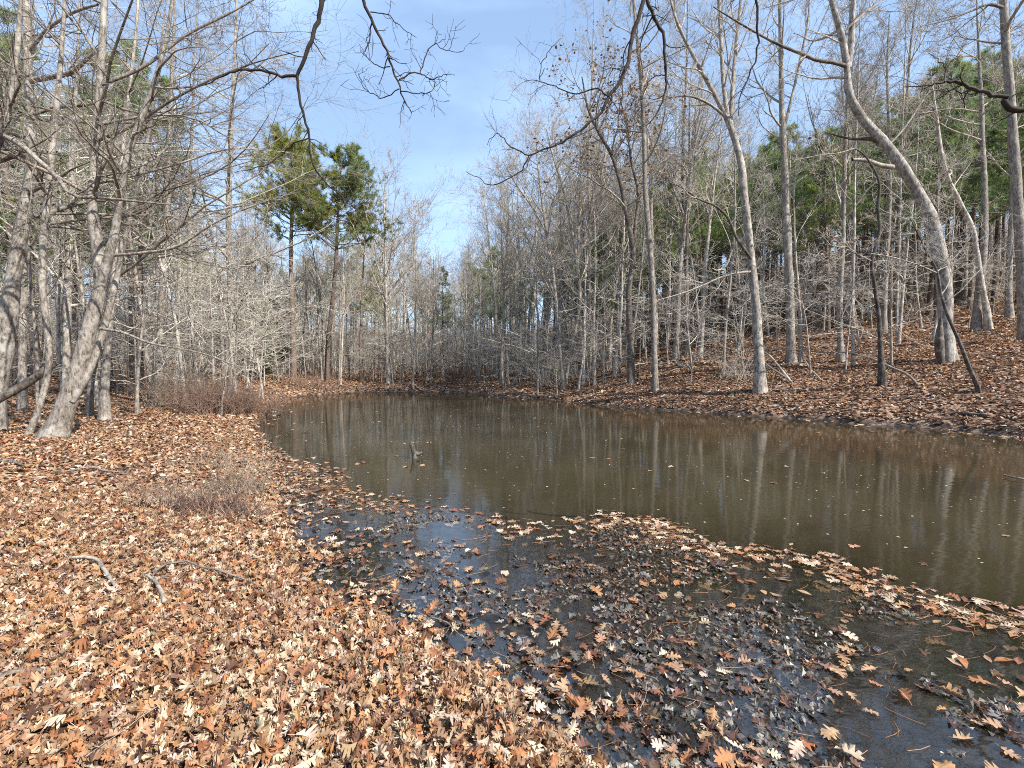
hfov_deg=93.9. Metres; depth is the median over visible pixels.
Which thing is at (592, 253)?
bare tree
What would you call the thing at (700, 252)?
hill pine
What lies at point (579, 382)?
slim tree
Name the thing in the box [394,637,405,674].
thin twig
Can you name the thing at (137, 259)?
bank pine
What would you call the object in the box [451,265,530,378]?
slim tree
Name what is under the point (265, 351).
layered sapling
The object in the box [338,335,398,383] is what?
layered sapling
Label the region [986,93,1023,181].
hill pine
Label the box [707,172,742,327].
hill pine
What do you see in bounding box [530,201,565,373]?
slim tree
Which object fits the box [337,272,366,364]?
slim tree
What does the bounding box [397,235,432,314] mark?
bare tree
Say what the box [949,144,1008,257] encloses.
hill pine
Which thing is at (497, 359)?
layered sapling
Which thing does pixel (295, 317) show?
slim tree
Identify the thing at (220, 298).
slim tree
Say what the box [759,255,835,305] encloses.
layered sapling
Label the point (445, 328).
slim tree
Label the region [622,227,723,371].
layered sapling
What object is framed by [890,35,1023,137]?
overhanging bough
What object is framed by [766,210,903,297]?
slim tree
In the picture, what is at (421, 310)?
bare tree
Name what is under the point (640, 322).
layered sapling
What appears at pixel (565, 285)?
slim tree
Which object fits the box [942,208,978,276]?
hill pine
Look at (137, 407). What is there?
layered sapling
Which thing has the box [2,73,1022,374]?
distant woods
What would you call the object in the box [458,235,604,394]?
slim tree
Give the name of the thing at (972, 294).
layered sapling
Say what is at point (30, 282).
bare tree
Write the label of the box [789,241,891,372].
layered sapling
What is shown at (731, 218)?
hill pine
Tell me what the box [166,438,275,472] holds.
dead weeds
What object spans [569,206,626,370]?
slim tree
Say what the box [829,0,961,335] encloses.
hill tree
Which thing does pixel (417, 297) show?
bank tree
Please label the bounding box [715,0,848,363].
straight trunk tree
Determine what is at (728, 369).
brush shrub
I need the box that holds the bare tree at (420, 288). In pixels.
[408,255,441,323]
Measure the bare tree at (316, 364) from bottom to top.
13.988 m
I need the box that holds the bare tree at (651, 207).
[606,44,730,353]
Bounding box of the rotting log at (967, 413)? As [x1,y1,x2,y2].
[944,411,986,415]
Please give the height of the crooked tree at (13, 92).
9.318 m
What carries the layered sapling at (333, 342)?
on the ground
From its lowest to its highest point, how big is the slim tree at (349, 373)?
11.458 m
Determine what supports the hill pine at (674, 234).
on the ground
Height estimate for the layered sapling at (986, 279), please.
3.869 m
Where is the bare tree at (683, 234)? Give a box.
[614,7,758,359]
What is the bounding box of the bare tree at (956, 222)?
[914,87,1018,279]
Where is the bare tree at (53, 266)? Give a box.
[33,228,83,290]
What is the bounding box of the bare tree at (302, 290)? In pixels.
[261,238,325,364]
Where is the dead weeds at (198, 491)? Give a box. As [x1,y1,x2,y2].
[117,472,217,509]
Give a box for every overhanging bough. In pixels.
[187,0,360,216]
[337,0,479,127]
[467,0,645,204]
[632,0,695,124]
[726,0,760,122]
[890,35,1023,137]
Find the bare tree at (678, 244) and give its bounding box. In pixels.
[617,71,731,344]
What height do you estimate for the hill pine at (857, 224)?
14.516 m
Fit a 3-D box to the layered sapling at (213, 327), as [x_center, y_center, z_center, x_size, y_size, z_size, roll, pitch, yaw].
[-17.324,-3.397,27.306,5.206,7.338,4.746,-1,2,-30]
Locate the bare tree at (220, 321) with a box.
[144,140,276,395]
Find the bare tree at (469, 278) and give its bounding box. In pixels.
[436,222,496,370]
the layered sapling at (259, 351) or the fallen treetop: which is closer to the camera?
the fallen treetop
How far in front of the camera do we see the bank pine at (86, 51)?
27.55 m
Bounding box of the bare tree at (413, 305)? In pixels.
[389,254,438,372]
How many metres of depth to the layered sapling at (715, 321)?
30.52 m
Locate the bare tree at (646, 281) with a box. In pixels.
[632,149,692,349]
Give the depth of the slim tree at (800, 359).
22.12 m
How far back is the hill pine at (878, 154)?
28.44 m
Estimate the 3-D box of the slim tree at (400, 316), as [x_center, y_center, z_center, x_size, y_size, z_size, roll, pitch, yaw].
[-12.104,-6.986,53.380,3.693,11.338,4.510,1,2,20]
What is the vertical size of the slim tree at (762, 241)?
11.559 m
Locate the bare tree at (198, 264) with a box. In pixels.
[175,209,225,368]
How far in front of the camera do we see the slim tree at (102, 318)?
29.55 m
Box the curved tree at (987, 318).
[890,67,993,330]
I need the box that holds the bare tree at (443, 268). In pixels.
[411,244,468,375]
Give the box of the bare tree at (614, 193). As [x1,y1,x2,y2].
[576,97,664,357]
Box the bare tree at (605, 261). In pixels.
[570,158,678,365]
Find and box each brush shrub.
[85,348,245,408]
[129,365,264,415]
[198,379,299,415]
[276,364,345,393]
[431,355,497,384]
[511,339,592,387]
[576,349,626,374]
[704,329,770,380]
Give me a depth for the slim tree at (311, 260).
37.04 m
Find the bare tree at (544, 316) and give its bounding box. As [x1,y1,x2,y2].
[497,183,571,369]
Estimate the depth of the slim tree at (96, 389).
15.77 m
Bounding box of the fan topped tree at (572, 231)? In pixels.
[432,53,654,389]
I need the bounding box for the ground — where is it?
[0,236,1023,767]
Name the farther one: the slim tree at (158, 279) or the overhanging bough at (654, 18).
the slim tree at (158, 279)
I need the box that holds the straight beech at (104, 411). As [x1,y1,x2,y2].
[0,0,405,420]
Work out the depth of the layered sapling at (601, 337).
33.81 m
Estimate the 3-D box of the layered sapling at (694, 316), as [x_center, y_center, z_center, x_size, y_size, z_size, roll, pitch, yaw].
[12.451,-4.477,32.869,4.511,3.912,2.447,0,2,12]
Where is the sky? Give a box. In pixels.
[0,0,1023,332]
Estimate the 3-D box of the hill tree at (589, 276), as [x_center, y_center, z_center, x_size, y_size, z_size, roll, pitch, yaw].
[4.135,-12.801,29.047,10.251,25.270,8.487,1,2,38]
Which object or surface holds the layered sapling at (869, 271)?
on the ground
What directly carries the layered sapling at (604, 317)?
on the ground
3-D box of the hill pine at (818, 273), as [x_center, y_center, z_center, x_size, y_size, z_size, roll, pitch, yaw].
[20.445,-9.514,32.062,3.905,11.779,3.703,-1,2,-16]
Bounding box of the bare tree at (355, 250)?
[332,231,387,370]
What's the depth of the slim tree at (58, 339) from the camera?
17.78 m
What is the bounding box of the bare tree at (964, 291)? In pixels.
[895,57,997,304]
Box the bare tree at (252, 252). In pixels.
[219,180,288,373]
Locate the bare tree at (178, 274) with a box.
[66,117,221,401]
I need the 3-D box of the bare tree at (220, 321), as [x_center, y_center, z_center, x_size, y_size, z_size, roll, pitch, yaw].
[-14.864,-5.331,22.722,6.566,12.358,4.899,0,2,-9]
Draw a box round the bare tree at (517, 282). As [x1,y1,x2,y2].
[496,194,539,371]
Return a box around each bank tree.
[0,0,214,408]
[0,0,346,387]
[0,0,377,395]
[0,0,406,401]
[18,0,358,403]
[307,243,367,384]
[399,241,436,389]
[409,252,446,382]
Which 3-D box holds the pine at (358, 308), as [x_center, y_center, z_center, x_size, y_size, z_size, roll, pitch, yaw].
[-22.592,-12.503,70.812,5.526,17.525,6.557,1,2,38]
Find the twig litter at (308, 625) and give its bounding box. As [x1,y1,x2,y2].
[0,403,1019,767]
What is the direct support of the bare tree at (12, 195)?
on the ground
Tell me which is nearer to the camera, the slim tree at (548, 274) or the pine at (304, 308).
the slim tree at (548, 274)
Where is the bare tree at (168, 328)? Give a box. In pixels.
[78,135,239,391]
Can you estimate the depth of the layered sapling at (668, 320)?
26.80 m
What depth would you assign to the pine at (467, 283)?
77.28 m
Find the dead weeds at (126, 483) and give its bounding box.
[101,455,165,499]
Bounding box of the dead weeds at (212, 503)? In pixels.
[147,471,278,523]
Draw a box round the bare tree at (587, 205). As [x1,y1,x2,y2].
[546,146,630,309]
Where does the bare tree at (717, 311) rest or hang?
on the ground
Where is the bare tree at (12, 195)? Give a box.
[0,165,32,242]
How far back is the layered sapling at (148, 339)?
33.85 m
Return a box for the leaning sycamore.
[713,0,988,363]
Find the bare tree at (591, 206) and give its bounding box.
[534,116,625,362]
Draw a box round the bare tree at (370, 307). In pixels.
[355,264,381,361]
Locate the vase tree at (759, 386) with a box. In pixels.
[596,0,777,393]
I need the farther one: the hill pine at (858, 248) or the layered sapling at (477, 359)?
the hill pine at (858, 248)
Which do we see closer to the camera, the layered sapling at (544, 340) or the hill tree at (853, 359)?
the hill tree at (853, 359)
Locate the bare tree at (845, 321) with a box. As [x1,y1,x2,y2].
[815,27,914,324]
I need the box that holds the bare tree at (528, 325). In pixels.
[511,196,558,375]
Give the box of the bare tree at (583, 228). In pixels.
[538,164,608,368]
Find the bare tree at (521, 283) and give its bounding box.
[472,131,563,374]
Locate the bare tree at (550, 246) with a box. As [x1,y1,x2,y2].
[525,169,572,372]
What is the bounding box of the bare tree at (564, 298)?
[518,86,631,376]
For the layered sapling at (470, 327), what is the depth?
40.71 m
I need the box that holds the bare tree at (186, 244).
[158,180,215,346]
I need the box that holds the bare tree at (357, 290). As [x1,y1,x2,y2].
[336,251,388,371]
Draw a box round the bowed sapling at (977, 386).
[857,193,1022,391]
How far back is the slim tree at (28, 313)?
20.72 m
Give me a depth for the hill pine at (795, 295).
53.01 m
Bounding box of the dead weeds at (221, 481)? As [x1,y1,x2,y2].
[196,449,304,498]
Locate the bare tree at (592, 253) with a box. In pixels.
[551,166,621,361]
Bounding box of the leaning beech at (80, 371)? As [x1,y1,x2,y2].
[0,0,327,438]
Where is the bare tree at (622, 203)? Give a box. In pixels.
[520,0,700,383]
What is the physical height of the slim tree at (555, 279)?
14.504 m
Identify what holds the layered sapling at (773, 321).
on the ground
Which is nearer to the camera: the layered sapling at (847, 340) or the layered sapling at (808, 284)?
the layered sapling at (847, 340)
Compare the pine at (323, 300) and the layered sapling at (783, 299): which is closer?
the layered sapling at (783, 299)
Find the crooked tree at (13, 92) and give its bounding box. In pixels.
[0,0,176,262]
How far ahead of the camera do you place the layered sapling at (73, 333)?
21.38 m
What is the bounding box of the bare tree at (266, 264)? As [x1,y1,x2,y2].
[234,240,307,374]
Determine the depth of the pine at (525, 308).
69.01 m
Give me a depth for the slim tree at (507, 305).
43.54 m
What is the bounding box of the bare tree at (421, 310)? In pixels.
[405,266,433,370]
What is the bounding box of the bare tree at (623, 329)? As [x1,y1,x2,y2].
[605,130,680,355]
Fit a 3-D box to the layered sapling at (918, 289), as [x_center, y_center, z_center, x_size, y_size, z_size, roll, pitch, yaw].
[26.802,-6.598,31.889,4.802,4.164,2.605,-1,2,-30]
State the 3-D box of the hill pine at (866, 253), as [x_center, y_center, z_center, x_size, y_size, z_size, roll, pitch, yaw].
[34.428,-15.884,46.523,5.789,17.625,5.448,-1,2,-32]
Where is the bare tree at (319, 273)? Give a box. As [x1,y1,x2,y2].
[297,243,355,325]
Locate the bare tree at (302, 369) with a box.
[274,254,322,374]
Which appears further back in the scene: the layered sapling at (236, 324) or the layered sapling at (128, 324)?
the layered sapling at (128, 324)
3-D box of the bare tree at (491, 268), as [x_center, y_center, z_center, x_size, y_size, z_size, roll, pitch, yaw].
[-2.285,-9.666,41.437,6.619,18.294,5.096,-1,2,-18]
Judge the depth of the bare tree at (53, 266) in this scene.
38.68 m
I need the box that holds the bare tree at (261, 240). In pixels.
[225,190,278,372]
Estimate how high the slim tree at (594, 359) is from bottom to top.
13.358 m
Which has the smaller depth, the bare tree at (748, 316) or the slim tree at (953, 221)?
the slim tree at (953, 221)
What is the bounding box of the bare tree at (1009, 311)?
[927,1,1023,317]
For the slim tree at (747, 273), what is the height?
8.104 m
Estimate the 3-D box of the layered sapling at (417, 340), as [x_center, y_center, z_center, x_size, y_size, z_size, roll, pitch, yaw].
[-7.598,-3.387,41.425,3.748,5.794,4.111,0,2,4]
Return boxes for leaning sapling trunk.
[0,0,268,434]
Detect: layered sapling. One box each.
[0,169,280,412]
[10,274,173,384]
[28,248,185,395]
[42,294,154,372]
[43,302,193,376]
[50,286,184,379]
[62,283,156,386]
[71,313,126,368]
[102,294,155,360]
[111,309,165,364]
[113,311,243,372]
[115,293,187,356]
[116,284,195,367]
[120,280,246,389]
[122,251,269,385]
[128,247,260,385]
[132,263,262,375]
[136,212,350,391]
[145,269,263,377]
[148,275,300,380]
[149,293,263,379]
[154,310,216,370]
[161,181,338,410]
[166,272,305,351]
[171,265,252,386]
[172,306,267,386]
[181,267,287,414]
[195,260,317,399]
[198,321,282,377]
[202,249,298,398]
[203,298,285,379]
[208,288,348,381]
[224,302,286,385]
[227,278,313,379]
[235,269,295,385]
[235,286,298,377]
[258,320,335,373]
[274,313,349,379]
[284,318,338,374]
[295,296,362,376]
[312,318,355,367]
[313,318,399,380]
[325,300,371,372]
[331,344,358,373]
[334,314,385,366]
[335,317,375,362]
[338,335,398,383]
[352,310,411,379]
[353,309,424,380]
[354,307,419,374]
[354,309,394,375]
[354,332,410,380]
[357,314,413,385]
[359,302,412,374]
[368,315,417,374]
[382,328,418,375]
[394,298,466,382]
[395,322,439,374]
[395,338,429,377]
[400,327,435,370]
[405,320,445,376]
[418,326,458,370]
[422,337,461,372]
[435,313,494,376]
[439,319,516,383]
[439,338,484,378]
[444,319,482,377]
[450,298,493,366]
[451,316,491,366]
[453,301,485,374]
[459,316,494,367]
[460,318,524,365]
[464,340,491,380]
[467,314,508,378]
[467,326,511,366]
[470,329,510,386]
[471,298,529,380]
[488,339,513,377]
[493,321,533,390]
[498,305,573,377]
[499,327,544,384]
[502,341,537,391]
[508,316,562,390]
[508,331,546,382]
[510,338,535,380]
[511,298,568,380]
[515,312,569,379]
[519,304,596,367]
[524,283,658,379]
[527,343,574,394]
[529,300,624,376]
[529,309,580,387]
[539,310,604,367]
[542,244,709,367]
[549,344,578,377]
[557,316,627,370]
[558,313,613,367]
[561,306,633,382]
[561,309,639,367]
[564,334,613,389]
[573,281,636,358]
[574,296,640,346]
[581,289,679,374]
[581,304,664,388]
[581,340,625,374]
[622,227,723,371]
[625,277,715,366]
[633,280,722,364]
[645,293,690,332]
[648,300,751,384]
[663,286,711,336]
[665,295,724,339]
[690,294,750,346]
[694,263,780,380]
[699,275,785,348]
[716,274,776,357]
[729,256,834,340]
[734,261,825,327]
[743,261,830,352]
[749,244,911,376]
[754,228,900,320]
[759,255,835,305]
[767,241,880,330]
[767,261,854,338]
[787,207,970,366]
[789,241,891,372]
[799,275,830,326]
[808,247,903,346]
[814,222,904,327]
[856,243,955,295]
[856,259,909,316]
[874,263,934,323]
[901,257,929,313]
[953,262,1015,310]
[954,269,1010,327]
[965,255,1005,300]
[966,224,1015,312]
[987,260,1016,306]
[988,253,1015,297]
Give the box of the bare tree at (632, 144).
[562,83,687,365]
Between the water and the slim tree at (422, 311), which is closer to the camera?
the water
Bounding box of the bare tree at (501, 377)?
[451,178,560,385]
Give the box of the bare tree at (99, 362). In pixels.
[0,79,166,402]
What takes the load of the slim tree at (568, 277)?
on the ground
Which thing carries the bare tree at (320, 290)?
on the ground
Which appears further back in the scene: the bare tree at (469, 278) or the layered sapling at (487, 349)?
the bare tree at (469, 278)
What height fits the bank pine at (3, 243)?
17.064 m
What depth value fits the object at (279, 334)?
42.96 m
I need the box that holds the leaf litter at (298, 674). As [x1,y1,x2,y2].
[0,242,1023,767]
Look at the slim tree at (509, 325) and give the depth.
47.55 m
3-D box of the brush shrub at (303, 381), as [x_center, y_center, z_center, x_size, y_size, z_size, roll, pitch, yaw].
[-13.290,-0.399,31.478,5.143,2.228,3.269,0,2,0]
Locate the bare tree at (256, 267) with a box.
[225,226,286,368]
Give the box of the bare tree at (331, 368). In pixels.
[298,228,373,373]
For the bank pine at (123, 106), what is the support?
on the ground
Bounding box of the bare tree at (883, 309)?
[767,0,968,333]
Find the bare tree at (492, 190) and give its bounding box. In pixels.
[472,162,539,378]
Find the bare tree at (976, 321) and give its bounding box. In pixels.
[867,0,1023,330]
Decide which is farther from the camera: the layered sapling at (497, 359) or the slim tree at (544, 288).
the slim tree at (544, 288)
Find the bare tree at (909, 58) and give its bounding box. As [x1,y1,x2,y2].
[860,0,989,321]
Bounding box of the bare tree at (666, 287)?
[653,164,711,343]
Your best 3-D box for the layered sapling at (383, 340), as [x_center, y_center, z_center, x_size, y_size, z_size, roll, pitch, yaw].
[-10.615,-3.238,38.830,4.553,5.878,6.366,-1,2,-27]
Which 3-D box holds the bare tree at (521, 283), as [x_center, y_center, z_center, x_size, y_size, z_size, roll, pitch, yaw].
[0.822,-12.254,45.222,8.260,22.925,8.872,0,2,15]
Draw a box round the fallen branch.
[144,560,281,603]
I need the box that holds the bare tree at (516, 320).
[468,171,539,379]
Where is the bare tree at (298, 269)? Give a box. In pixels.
[280,240,347,372]
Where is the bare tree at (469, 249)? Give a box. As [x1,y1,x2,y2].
[446,230,490,360]
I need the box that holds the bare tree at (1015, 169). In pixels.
[904,0,1023,339]
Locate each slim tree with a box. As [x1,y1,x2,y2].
[0,83,241,406]
[0,120,107,408]
[0,189,91,349]
[0,219,76,339]
[0,240,50,280]
[1,75,105,385]
[1,206,201,350]
[2,255,90,364]
[18,277,89,345]
[28,251,151,365]
[29,247,76,365]
[32,241,205,383]
[45,115,197,408]
[60,288,127,350]
[75,222,240,343]
[81,240,247,392]
[106,252,125,390]
[115,258,247,362]
[115,272,126,372]
[120,237,148,375]
[121,225,199,377]
[122,183,241,402]
[135,265,156,369]
[142,189,243,400]
[148,240,186,316]
[154,232,202,373]
[173,251,226,353]
[181,281,218,370]
[183,197,250,361]
[195,266,224,381]
[196,244,258,364]
[213,247,264,393]
[240,265,304,397]
[241,264,281,374]
[247,242,278,372]
[247,278,345,376]
[251,249,282,374]
[255,264,302,339]
[258,271,339,372]
[264,259,351,375]
[267,247,357,371]
[273,253,300,366]
[275,264,307,374]
[280,252,318,376]
[288,253,320,369]
[295,248,332,378]
[296,296,326,355]
[298,272,326,374]
[301,249,346,345]
[303,275,336,371]
[316,236,368,380]
[319,242,360,378]
[319,260,348,371]
[324,234,434,380]
[335,240,458,376]
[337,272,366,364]
[340,265,381,337]
[358,239,420,379]
[364,253,400,367]
[368,250,394,360]
[376,250,497,380]
[383,291,405,358]
[386,217,439,378]
[388,275,412,369]
[390,276,471,348]
[390,280,403,363]
[402,270,432,366]
[407,251,448,375]
[411,269,449,379]
[413,267,440,378]
[414,247,456,375]
[431,306,463,369]
[441,286,463,364]
[443,254,500,372]
[445,239,490,382]
[446,256,489,378]
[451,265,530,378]
[453,227,500,380]
[455,262,497,372]
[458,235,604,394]
[465,189,529,383]
[470,277,525,374]
[470,290,495,371]
[473,195,550,379]
[474,240,540,356]
[479,256,544,374]
[488,236,576,367]
[495,270,525,344]
[497,295,519,373]
[505,161,552,381]
[514,199,585,311]
[519,173,587,377]
[524,206,581,373]
[524,245,559,371]
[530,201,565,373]
[530,224,625,362]
[532,236,564,330]
[537,123,658,385]
[542,177,641,385]
[545,187,584,374]
[546,261,568,366]
[547,242,596,358]
[555,217,616,389]
[555,219,600,358]
[568,218,623,362]
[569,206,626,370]
[573,242,675,355]
[576,181,672,349]
[582,136,677,376]
[582,231,675,358]
[590,152,693,372]
[592,186,656,368]
[593,213,708,322]
[602,205,678,364]
[613,146,697,345]
[615,186,643,359]
[616,169,725,349]
[622,149,719,341]
[634,187,680,347]
[634,258,643,349]
[643,102,836,346]
[660,206,696,332]
[664,116,785,375]
[667,238,711,338]
[683,110,857,334]
[683,234,709,318]
[709,232,780,332]
[713,148,825,332]
[715,191,792,320]
[718,164,792,335]
[719,201,784,350]
[727,158,818,337]
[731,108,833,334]
[756,100,866,361]
[761,214,804,323]
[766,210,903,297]
[771,192,838,323]
[781,226,837,320]
[791,191,839,314]
[798,141,932,324]
[799,185,858,330]
[812,223,862,325]
[817,81,1023,343]
[838,195,912,320]
[855,176,931,279]
[862,150,958,327]
[866,147,1015,287]
[873,146,957,266]
[908,229,929,306]
[917,138,975,341]
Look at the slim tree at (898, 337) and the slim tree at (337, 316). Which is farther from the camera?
the slim tree at (337, 316)
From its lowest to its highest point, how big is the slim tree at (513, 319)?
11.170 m
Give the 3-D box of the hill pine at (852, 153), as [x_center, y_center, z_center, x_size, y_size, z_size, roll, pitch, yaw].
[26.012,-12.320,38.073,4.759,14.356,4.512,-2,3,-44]
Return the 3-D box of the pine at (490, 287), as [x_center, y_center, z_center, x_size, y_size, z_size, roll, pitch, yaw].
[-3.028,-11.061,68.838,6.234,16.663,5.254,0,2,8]
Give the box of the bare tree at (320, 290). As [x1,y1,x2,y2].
[284,226,345,376]
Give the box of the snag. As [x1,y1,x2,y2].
[409,443,422,458]
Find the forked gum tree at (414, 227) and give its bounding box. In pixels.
[327,91,486,383]
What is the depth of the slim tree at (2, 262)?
27.89 m
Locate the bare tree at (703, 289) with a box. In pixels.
[675,66,759,358]
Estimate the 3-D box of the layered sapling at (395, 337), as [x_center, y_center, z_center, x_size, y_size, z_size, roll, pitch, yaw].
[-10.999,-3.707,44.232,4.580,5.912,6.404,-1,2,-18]
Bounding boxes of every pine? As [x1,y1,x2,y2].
[0,3,87,387]
[0,31,89,374]
[0,64,67,383]
[0,95,37,260]
[37,44,157,381]
[48,84,134,358]
[50,156,137,366]
[52,73,209,400]
[53,37,192,390]
[64,196,123,280]
[83,190,184,314]
[171,287,219,374]
[176,242,211,294]
[208,276,246,374]
[221,120,364,380]
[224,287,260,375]
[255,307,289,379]
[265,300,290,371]
[271,270,295,316]
[272,140,403,381]
[294,263,317,355]
[295,259,314,343]
[314,273,335,329]
[317,255,348,359]
[336,256,369,316]
[337,243,368,339]
[341,210,377,381]
[356,259,394,368]
[363,270,390,370]
[420,303,443,352]
[423,265,462,366]
[439,290,456,358]
[456,267,488,367]
[460,262,477,309]
[470,252,500,354]
[470,261,496,355]
[471,268,493,364]
[479,246,511,332]
[488,251,532,371]
[507,271,533,355]
[512,277,538,324]
[529,244,559,304]
[537,224,574,369]
[553,253,577,321]
[569,244,607,352]
[582,233,625,371]
[582,253,609,314]
[604,225,640,354]
[608,224,638,321]
[610,202,657,354]
[625,208,658,348]
[632,219,677,352]
[636,200,683,298]
[638,166,691,344]
[654,187,676,333]
[656,188,691,338]
[663,194,705,278]
[665,154,740,309]
[674,196,720,334]
[676,146,728,312]
[679,161,721,330]
[684,261,711,327]
[690,191,714,329]
[693,152,754,332]
[694,249,722,322]
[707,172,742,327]
[708,177,731,324]
[709,196,758,324]
[718,153,754,303]
[719,161,782,336]
[720,161,772,298]
[728,163,778,329]
[737,120,819,331]
[751,129,806,322]
[753,144,798,279]
[763,159,807,321]
[766,145,779,315]
[766,155,814,273]
[766,175,807,317]
[768,149,828,311]
[774,134,856,325]
[782,151,804,315]
[791,155,860,328]
[792,125,873,331]
[796,147,822,285]
[801,146,840,312]
[805,123,872,293]
[813,135,876,317]
[824,148,839,305]
[830,132,863,306]
[832,150,883,310]
[841,113,900,314]
[851,116,925,323]
[852,95,896,313]
[856,119,928,303]
[867,91,970,309]
[868,102,933,280]
[870,179,896,303]
[880,93,910,302]
[881,98,958,301]
[884,117,935,306]
[894,58,998,321]
[903,62,1008,315]
[907,92,953,253]
[923,53,1018,305]
[930,63,1023,309]
[940,59,1008,303]
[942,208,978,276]
[946,135,1008,258]
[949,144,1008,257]
[954,43,1023,302]
[965,58,1023,303]
[970,142,1023,277]
[979,97,1023,214]
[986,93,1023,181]
[988,113,1023,220]
[988,134,1008,283]
[1020,145,1023,192]
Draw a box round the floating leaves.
[257,392,1023,681]
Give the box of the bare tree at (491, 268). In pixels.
[448,165,523,376]
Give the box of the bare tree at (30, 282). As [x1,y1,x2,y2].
[0,101,109,421]
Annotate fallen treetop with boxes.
[744,349,792,382]
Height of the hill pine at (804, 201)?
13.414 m
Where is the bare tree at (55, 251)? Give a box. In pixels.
[0,100,99,391]
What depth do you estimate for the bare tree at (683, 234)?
27.66 m
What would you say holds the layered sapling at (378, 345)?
on the ground
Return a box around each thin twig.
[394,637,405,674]
[416,611,461,636]
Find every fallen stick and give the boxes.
[0,459,27,466]
[0,667,43,676]
[53,466,127,472]
[69,555,116,587]
[800,354,820,379]
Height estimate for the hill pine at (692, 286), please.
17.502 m
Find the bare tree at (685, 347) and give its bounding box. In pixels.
[611,39,756,355]
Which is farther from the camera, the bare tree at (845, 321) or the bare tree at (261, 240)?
the bare tree at (261, 240)
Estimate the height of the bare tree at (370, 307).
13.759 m
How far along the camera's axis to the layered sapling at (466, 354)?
38.66 m
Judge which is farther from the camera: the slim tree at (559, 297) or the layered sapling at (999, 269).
the slim tree at (559, 297)
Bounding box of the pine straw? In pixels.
[279,463,1023,765]
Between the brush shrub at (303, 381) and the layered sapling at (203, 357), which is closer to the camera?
the layered sapling at (203, 357)
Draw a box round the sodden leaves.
[253,429,1023,767]
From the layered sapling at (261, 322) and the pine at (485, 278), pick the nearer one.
the layered sapling at (261, 322)
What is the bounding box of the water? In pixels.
[257,392,1023,610]
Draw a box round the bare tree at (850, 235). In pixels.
[757,0,908,327]
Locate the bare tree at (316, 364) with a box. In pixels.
[299,224,346,374]
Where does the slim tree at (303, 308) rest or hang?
on the ground
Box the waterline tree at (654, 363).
[571,0,755,391]
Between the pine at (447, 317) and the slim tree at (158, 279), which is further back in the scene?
the pine at (447, 317)
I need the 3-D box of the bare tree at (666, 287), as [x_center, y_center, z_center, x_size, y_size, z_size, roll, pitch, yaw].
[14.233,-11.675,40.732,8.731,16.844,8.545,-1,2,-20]
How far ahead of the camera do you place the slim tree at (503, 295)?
31.92 m
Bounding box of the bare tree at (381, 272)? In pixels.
[333,200,423,376]
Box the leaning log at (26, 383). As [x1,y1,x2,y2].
[0,361,57,402]
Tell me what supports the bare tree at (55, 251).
on the ground
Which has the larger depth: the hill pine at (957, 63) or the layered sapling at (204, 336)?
the hill pine at (957, 63)
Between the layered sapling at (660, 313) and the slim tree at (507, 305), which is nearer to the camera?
the layered sapling at (660, 313)
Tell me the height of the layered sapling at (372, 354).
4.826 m
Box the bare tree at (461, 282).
[439,250,497,371]
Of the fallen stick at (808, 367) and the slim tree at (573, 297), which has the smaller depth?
the fallen stick at (808, 367)
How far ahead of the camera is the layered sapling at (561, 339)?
35.24 m
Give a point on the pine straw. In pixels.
(690, 604)
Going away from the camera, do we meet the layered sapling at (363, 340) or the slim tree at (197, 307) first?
the slim tree at (197, 307)
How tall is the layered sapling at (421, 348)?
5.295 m
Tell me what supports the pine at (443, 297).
on the ground
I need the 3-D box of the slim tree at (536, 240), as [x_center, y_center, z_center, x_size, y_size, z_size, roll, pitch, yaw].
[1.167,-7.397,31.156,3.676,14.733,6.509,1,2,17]
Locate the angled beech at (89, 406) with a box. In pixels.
[3,0,328,415]
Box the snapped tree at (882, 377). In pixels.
[789,121,898,386]
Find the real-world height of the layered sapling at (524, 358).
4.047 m
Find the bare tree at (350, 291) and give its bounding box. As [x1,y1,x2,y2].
[328,232,366,368]
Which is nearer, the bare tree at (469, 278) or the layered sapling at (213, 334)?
the layered sapling at (213, 334)
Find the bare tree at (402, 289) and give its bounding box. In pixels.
[366,244,426,373]
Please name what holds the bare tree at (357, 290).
on the ground
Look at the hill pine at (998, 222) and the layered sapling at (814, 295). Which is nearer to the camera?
the layered sapling at (814, 295)
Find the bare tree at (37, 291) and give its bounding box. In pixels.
[3,235,87,322]
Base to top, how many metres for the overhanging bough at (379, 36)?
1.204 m
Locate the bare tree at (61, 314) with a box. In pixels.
[35,191,124,372]
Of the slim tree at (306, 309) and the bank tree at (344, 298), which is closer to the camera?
the bank tree at (344, 298)
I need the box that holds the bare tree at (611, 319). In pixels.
[585,138,662,367]
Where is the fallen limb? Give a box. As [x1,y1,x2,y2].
[766,349,918,385]
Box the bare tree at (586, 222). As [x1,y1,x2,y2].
[548,74,648,372]
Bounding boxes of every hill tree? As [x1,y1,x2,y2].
[506,0,665,378]
[639,0,744,338]
[766,0,941,361]
[792,0,898,365]
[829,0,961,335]
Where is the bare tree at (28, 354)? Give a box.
[2,237,49,362]
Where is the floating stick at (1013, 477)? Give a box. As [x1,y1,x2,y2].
[1003,474,1023,479]
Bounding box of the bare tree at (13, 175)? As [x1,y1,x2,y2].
[0,127,64,212]
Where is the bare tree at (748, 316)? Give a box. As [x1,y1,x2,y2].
[720,141,779,324]
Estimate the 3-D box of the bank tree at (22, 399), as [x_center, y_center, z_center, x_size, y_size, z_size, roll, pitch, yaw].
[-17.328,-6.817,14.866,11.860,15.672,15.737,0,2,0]
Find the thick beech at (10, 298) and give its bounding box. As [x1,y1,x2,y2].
[0,0,206,429]
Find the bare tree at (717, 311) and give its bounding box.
[664,168,736,326]

